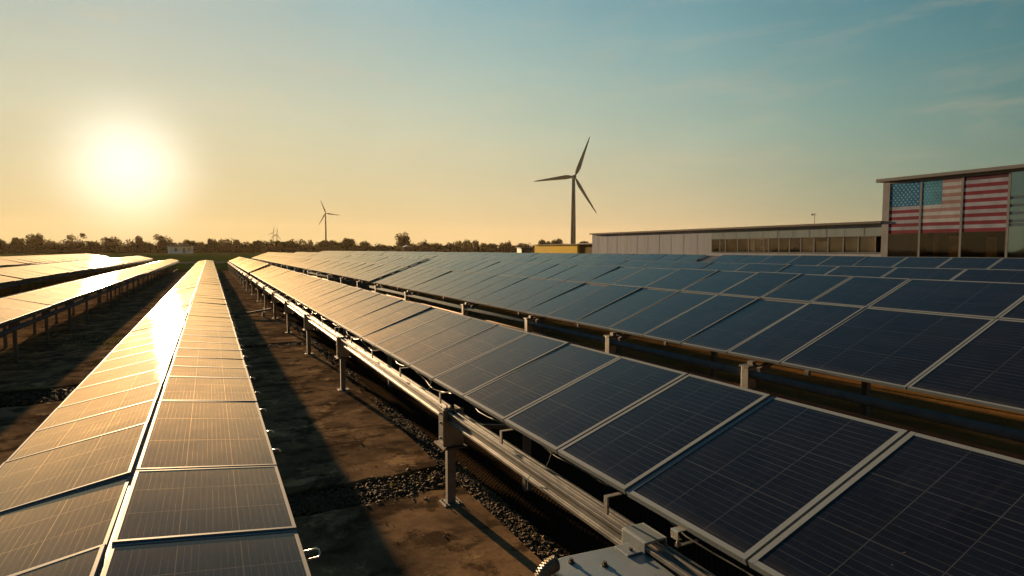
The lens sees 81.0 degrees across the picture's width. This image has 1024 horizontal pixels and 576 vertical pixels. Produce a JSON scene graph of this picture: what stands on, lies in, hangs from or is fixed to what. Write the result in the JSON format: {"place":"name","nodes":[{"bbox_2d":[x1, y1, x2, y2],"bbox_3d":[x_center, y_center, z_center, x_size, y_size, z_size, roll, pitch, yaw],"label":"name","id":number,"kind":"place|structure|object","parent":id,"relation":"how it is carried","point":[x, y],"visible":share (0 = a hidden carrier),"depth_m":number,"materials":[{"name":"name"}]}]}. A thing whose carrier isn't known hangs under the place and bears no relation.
{"place":"outdoors","nodes":[
{"label":"outdoors","id":0,"kind":"place"},
{"bbox_2d":[56,254,135,254],"bbox_3d":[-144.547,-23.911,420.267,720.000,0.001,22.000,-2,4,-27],"label":"dirt track","id":1,"kind":"structure","parent":0,"point":[108,254],"depth_m":365.63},
{"bbox_2d":[22,261,271,264],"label":"service road","id":2,"kind":"structure","parent":0,"point":[152,262],"depth_m":138.89,"materials":[{"name":"brown soil"}]},
{"bbox_2d":[167,244,193,253],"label":"house","id":3,"kind":"structure","parent":0,"point":[179,249],"depth_m":456.07,"materials":[{"name":"metal"}]},
{"bbox_2d":[0,270,541,575],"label":"dirt ground","id":4,"kind":"structure","parent":0,"point":[364,544],"depth_m":9.51,"materials":[{"name":"brown soil"}]},
{"bbox_2d":[0,259,178,363],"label":"solar array","id":5,"kind":"object","parent":4,"relation":"on","point":[16,309],"visible":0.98,"depth_m":21.17,"materials":[{"name":"blue glass"}]},
{"bbox_2d":[0,274,320,575],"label":"solar array","id":6,"kind":"object","parent":4,"relation":"on","point":[144,449],"visible":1,"depth_m":4.41,"materials":[{"name":"blue glass"}]},
{"bbox_2d":[184,260,216,276],"bbox_3d":[-33.434,-1.927,65.294,2.051,1.416,58.750,-2,4,-27],"label":"solar array","id":7,"kind":"object","parent":4,"relation":"on","point":[204,267],"visible":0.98,"depth_m":51.07,"materials":[{"name":"blue glass"}]},
{"bbox_2d":[0,332,429,490],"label":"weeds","id":8,"kind":"object","parent":4,"relation":"on","point":[396,488],"visible":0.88,"depth_m":18.91,"materials":[{"name":"green plant"}]},
{"bbox_2d":[230,308,271,317],"bbox_3d":[-11.459,1.100,26.360,1.716,0.347,0.134,-2,4,-32],"label":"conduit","id":9,"kind":"object","parent":4,"relation":"on","point":[252,312],"visible":0.88,"depth_m":26.38,"materials":[{"name":"metal"}]},
{"bbox_2d":[0,270,565,574],"bbox_3d":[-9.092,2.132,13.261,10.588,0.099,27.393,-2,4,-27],"label":"gravel","id":10,"kind":"structure","parent":0,"point":[436,480],"depth_m":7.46,"materials":[{"name":"gravel"}]},
{"bbox_2d":[402,245,410,251],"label":"white shed","id":11,"kind":"structure","parent":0,"point":[406,248],"depth_m":480.06,"materials":[{"name":"concrete"}]},
{"bbox_2d":[237,270,763,575],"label":"covered ground","id":12,"kind":"structure","parent":0,"point":[565,531],"depth_m":7.83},
{"bbox_2d":[228,257,267,289],"bbox_3d":[-29.511,-2.178,65.410,1.580,1.992,50.600,-2,4,-27],"label":"solar array","id":13,"kind":"object","parent":12,"relation":"on","point":[248,265],"visible":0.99,"depth_m":53.22,"materials":[{"name":"blue glass"}]},
{"bbox_2d":[248,266,1023,575],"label":"solar array","id":14,"kind":"object","parent":12,"relation":"on","point":[764,484],"visible":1,"depth_m":4.23,"materials":[{"name":"blue glass"}]},
{"bbox_2d":[535,523,674,575],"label":"tracker motor","id":15,"kind":"object","parent":14,"relation":"attached to","point":[628,556],"visible":0.96,"depth_m":3.63,"materials":[{"name":"grey metal"}]},
{"bbox_2d":[671,526,698,547],"bbox_3d":[1.054,1.498,3.633,0.185,0.106,0.060,-2,4,-27],"label":"panel clamp","id":16,"kind":"object","parent":14,"relation":"attached to","point":[676,531],"visible":1,"depth_m":3.60,"materials":[{"name":"metal"}]},
{"bbox_2d":[0,252,1023,545],"bbox_3d":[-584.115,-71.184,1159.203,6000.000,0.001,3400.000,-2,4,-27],"label":"ground","id":17,"kind":"structure","parent":0,"point":[1004,418],"depth_m":14.80,"materials":[{"name":"brown soil"}]},
{"bbox_2d":[12,237,24,242],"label":"tree","id":18,"kind":"object","parent":17,"relation":"on","point":[21,240],"visible":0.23,"depth_m":498.74,"materials":[{"name":"green plant"}]},
{"bbox_2d":[25,233,44,244],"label":"tree","id":19,"kind":"object","parent":17,"relation":"on","point":[37,237],"visible":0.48,"depth_m":498.85,"materials":[{"name":"green plant"}]},
{"bbox_2d":[0,254,105,267],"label":"solar array","id":20,"kind":"object","parent":17,"relation":"on","point":[13,261],"visible":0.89,"depth_m":81.62,"materials":[{"name":"blue glass"}]},
{"bbox_2d":[66,233,86,242],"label":"tree","id":21,"kind":"object","parent":17,"relation":"on","point":[71,236],"visible":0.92,"depth_m":503.45,"materials":[{"name":"green plant"}]},
{"bbox_2d":[0,256,152,293],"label":"solar array","id":22,"kind":"object","parent":17,"relation":"on","point":[17,274],"visible":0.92,"depth_m":44.76,"materials":[{"name":"glass"}]},
{"bbox_2d":[100,236,122,244],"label":"tree","id":23,"kind":"object","parent":17,"relation":"on","point":[115,240],"visible":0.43,"depth_m":506.91,"materials":[{"name":"green plant"}]},
{"bbox_2d":[134,236,146,246],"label":"tree","id":24,"kind":"object","parent":17,"relation":"on","point":[139,240],"visible":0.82,"depth_m":496.79,"materials":[{"name":"green plant"}]},
{"bbox_2d":[153,234,173,247],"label":"tree","id":25,"kind":"object","parent":17,"relation":"on","point":[157,238],"visible":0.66,"depth_m":496.71,"materials":[{"name":"green plant"}]},
{"bbox_2d":[182,239,195,245],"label":"tree","id":26,"kind":"object","parent":17,"relation":"on","point":[184,241],"visible":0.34,"depth_m":517.04,"materials":[{"name":"green plant"}]},
{"bbox_2d":[251,240,260,251],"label":"tree","id":27,"kind":"object","parent":17,"relation":"on","point":[255,246],"visible":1,"depth_m":498.19,"materials":[{"name":"green plant"}]},
{"bbox_2d":[0,244,534,253],"bbox_3d":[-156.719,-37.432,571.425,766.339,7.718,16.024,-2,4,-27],"label":"undergrowth","id":28,"kind":"object","parent":17,"relation":"on","point":[494,248],"visible":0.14,"depth_m":542.34,"materials":[{"name":"green plant"}]},
{"bbox_2d":[273,240,286,251],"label":"tree","id":29,"kind":"object","parent":17,"relation":"on","point":[279,245],"visible":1,"depth_m":516.49,"materials":[{"name":"green plant"}]},
{"bbox_2d":[0,238,569,253],"bbox_3d":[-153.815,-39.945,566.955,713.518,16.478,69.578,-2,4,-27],"label":"woodland","id":30,"kind":"object","parent":17,"relation":"on","point":[31,246],"visible":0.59,"depth_m":508.31,"materials":[{"name":"green plant"}]},
{"bbox_2d":[251,252,346,281],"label":"solar array","id":31,"kind":"object","parent":17,"relation":"on","point":[303,261],"visible":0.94,"depth_m":65.94,"materials":[{"name":"glass"}]},
{"bbox_2d":[317,240,336,250],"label":"tree","id":32,"kind":"object","parent":17,"relation":"on","point":[324,245],"visible":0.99,"depth_m":518.38,"materials":[{"name":"green plant"}]},
{"bbox_2d":[319,200,335,240],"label":"wind turbine","id":33,"kind":"object","parent":17,"relation":"on","point":[325,221],"visible":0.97,"depth_m":951.21,"materials":[{"name":"white paint"}]},
{"bbox_2d":[281,252,382,276],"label":"solar array","id":34,"kind":"object","parent":17,"relation":"on","point":[364,254],"visible":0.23,"depth_m":79.64,"materials":[{"name":"blue glass"}]},
{"bbox_2d":[337,238,355,250],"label":"tree","id":35,"kind":"object","parent":17,"relation":"on","point":[346,244],"visible":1,"depth_m":512.35,"materials":[{"name":"green plant"}]},
{"bbox_2d":[321,251,386,253],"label":"solar array","id":36,"kind":"object","parent":17,"relation":"on","point":[372,252],"visible":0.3,"depth_m":95.03,"materials":[{"name":"blue glass"}]},
{"bbox_2d":[308,255,427,299],"bbox_3d":[-10.799,-0.909,41.149,3.440,2.557,21.180,-2,4,-27],"label":"solar array","id":37,"kind":"object","parent":17,"relation":"on","point":[366,268],"visible":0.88,"depth_m":37.72,"materials":[{"name":"glass"}]},
{"bbox_2d":[394,232,410,248],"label":"tree","id":38,"kind":"object","parent":17,"relation":"on","point":[403,240],"visible":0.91,"depth_m":517.00,"materials":[{"name":"green plant"}]},
{"bbox_2d":[515,247,532,252],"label":"kiosk","id":39,"kind":"object","parent":17,"relation":"on","point":[523,249],"visible":0.68,"depth_m":198.66,"materials":[{"name":"metal"}]},
{"bbox_2d":[537,239,550,244],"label":"tree","id":40,"kind":"object","parent":17,"relation":"on","point":[542,242],"visible":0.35,"depth_m":557.23,"materials":[{"name":"green plant"}]},
{"bbox_2d":[383,251,706,261],"bbox_3d":[-5.124,-1.864,54.362,3.324,2.777,58.250,-2,4,-27],"label":"solar array","id":41,"kind":"object","parent":17,"relation":"on","point":[662,257],"visible":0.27,"depth_m":38.56,"materials":[{"name":"blue glass"}]},
{"bbox_2d":[551,238,562,243],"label":"tree","id":42,"kind":"object","parent":17,"relation":"on","point":[558,241],"visible":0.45,"depth_m":557.22,"materials":[{"name":"green plant"}]},
{"bbox_2d":[534,137,595,243],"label":"wind turbine","id":43,"kind":"object","parent":17,"relation":"on","point":[573,218],"visible":0.97,"depth_m":561.65,"materials":[{"name":"white paint"}]},
{"bbox_2d":[355,254,1023,375],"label":"solar array","id":44,"kind":"object","parent":17,"relation":"on","point":[999,275],"visible":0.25,"depth_m":17.91,"materials":[{"name":"blue glass"}]},
{"bbox_2d":[369,259,1023,460],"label":"solar array","id":45,"kind":"object","parent":17,"relation":"on","point":[963,341],"visible":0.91,"depth_m":9.88,"materials":[{"name":"blue glass"}]},
{"bbox_2d":[589,221,881,261],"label":"industrial shed","id":46,"kind":"structure","parent":17,"relation":"on","point":[846,239],"depth_m":75.78,"materials":[{"name":"white metal"}]},
{"bbox_2d":[711,239,719,251],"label":"window","id":47,"kind":"structure","parent":46,"relation":"in","point":[715,244],"depth_m":79.72,"materials":[{"name":"brown glass"}]},
{"bbox_2d":[719,239,724,251],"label":"window","id":48,"kind":"structure","parent":46,"relation":"in","point":[722,241],"depth_m":78.65,"materials":[{"name":"brown glass"}]},
{"bbox_2d":[725,239,736,251],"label":"window","id":49,"kind":"structure","parent":46,"relation":"in","point":[730,244],"depth_m":77.34,"materials":[{"name":"brown glass"}]},
{"bbox_2d":[737,239,747,251],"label":"window","id":50,"kind":"structure","parent":46,"relation":"in","point":[742,244],"depth_m":75.67,"materials":[{"name":"brown glass"}]},
{"bbox_2d":[748,239,752,251],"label":"window","id":51,"kind":"structure","parent":46,"relation":"in","point":[750,241],"depth_m":74.57,"materials":[{"name":"brown glass"}]},
{"bbox_2d":[800,238,813,251],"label":"window","id":52,"kind":"structure","parent":46,"relation":"in","point":[807,242],"depth_m":67.68,"materials":[{"name":"brown glass"}]},
{"bbox_2d":[813,237,826,251],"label":"window","id":53,"kind":"structure","parent":46,"relation":"in","point":[821,246],"depth_m":66.24,"materials":[{"name":"brown glass"}]},
{"bbox_2d":[827,237,842,251],"bbox_3d":[34.789,-4.658,64.490,0.278,1.620,1.760,-2,4,-27],"label":"window","id":54,"kind":"structure","parent":46,"relation":"in","point":[836,244],"depth_m":64.63,"materials":[{"name":"brown glass"}]},
{"bbox_2d":[842,237,857,251],"bbox_3d":[35.553,-4.561,62.974,0.278,1.620,1.640,-2,4,-27],"label":"window","id":55,"kind":"structure","parent":46,"relation":"in","point":[851,242],"depth_m":63.12,"materials":[{"name":"brown glass"}]},
{"bbox_2d":[857,237,875,251],"bbox_3d":[36.324,-4.464,61.445,0.278,1.620,1.790,-2,4,-27],"label":"window","id":56,"kind":"structure","parent":46,"relation":"in","point":[868,244],"depth_m":61.50,"materials":[{"name":"brown glass"}]},
{"bbox_2d":[696,255,1023,269],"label":"solar array","id":57,"kind":"object","parent":17,"relation":"on","point":[965,263],"visible":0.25,"depth_m":21.09,"materials":[{"name":"blue glass"}]},
{"bbox_2d":[876,164,1023,257],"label":"glazed hall","id":58,"kind":"structure","parent":17,"relation":"on","point":[979,212],"depth_m":54.67,"materials":[{"name":"grey glass"}]},
{"bbox_2d":[888,181,922,256],"bbox_3d":[37.816,-6.411,57.743,0.220,7.420,2.990,-2,4,-27],"label":"window","id":59,"kind":"structure","parent":58,"relation":"in","point":[905,206],"depth_m":57.69,"materials":[{"name":"multicoloured glass"}]},
{"bbox_2d":[920,177,963,256],"bbox_3d":[39.220,-6.229,54.890,0.160,7.420,3.560,-2,4,-27],"label":"window","id":60,"kind":"structure","parent":58,"relation":"in","point":[942,200],"depth_m":54.64,"materials":[{"name":"multicoloured glass"}]},
{"bbox_2d":[961,172,1011,257],"bbox_3d":[40.789,-6.029,51.779,0.160,7.420,3.600,-2,4,-27],"label":"window","id":61,"kind":"structure","parent":58,"relation":"in","point":[986,198],"depth_m":51.53,"materials":[{"name":"multicoloured glass"}]},
{"bbox_2d":[1007,171,1023,257],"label":"window","id":62,"kind":"structure","parent":58,"relation":"in","point":[1016,214],"depth_m":49.70,"materials":[{"name":"teal glass"}]},
{"bbox_2d":[0,0,1023,246],"label":"sky","id":63,"kind":"structure","parent":0,"point":[436,121],"materials":[{"name":"blue"}]},
{"bbox_2d":[535,244,580,252],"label":"storage building","id":64,"kind":"structure","parent":0,"point":[557,248],"depth_m":150.57,"materials":[{"name":"yellow metal"}]},
{"bbox_2d":[578,243,591,253],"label":"storage building","id":65,"kind":"structure","parent":0,"point":[585,248],"depth_m":139.86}
]}

